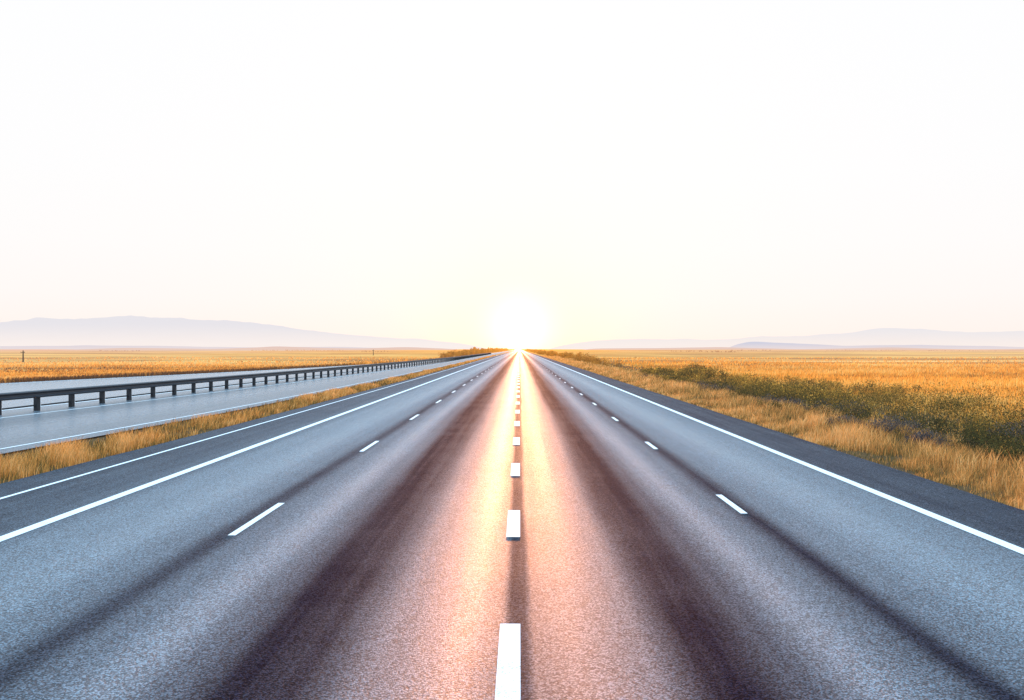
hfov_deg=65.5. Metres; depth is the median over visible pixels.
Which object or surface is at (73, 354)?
ground
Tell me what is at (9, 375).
wheat field
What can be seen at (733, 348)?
hills
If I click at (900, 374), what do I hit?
wheat field
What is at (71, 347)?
hills
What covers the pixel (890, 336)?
mountain range
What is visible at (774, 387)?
shrub mass
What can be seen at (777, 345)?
hills
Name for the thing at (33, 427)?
side road
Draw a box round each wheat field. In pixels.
[0,356,452,382]
[592,356,1023,445]
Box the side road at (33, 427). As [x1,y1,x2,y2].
[0,349,517,453]
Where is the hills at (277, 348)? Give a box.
[76,346,453,350]
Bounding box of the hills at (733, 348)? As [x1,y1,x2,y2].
[585,347,1023,349]
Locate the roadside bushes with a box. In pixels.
[440,347,621,367]
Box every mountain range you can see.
[0,315,484,348]
[550,328,1023,348]
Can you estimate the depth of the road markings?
12.97 m
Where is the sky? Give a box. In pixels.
[0,0,1023,348]
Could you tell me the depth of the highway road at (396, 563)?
9.66 m
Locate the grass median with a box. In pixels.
[0,355,495,483]
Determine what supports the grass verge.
on the ground
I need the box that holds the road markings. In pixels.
[0,350,1023,699]
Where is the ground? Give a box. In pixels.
[0,349,1023,507]
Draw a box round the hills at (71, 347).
[0,345,362,348]
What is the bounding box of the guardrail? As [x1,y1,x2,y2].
[0,353,490,414]
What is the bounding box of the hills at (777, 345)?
[731,342,1023,348]
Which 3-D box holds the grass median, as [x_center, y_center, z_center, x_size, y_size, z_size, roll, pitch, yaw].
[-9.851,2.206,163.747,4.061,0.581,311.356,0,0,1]
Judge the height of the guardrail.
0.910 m
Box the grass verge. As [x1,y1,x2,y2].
[540,355,1023,509]
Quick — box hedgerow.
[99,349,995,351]
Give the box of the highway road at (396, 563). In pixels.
[0,349,1023,699]
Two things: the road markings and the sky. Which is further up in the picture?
the sky

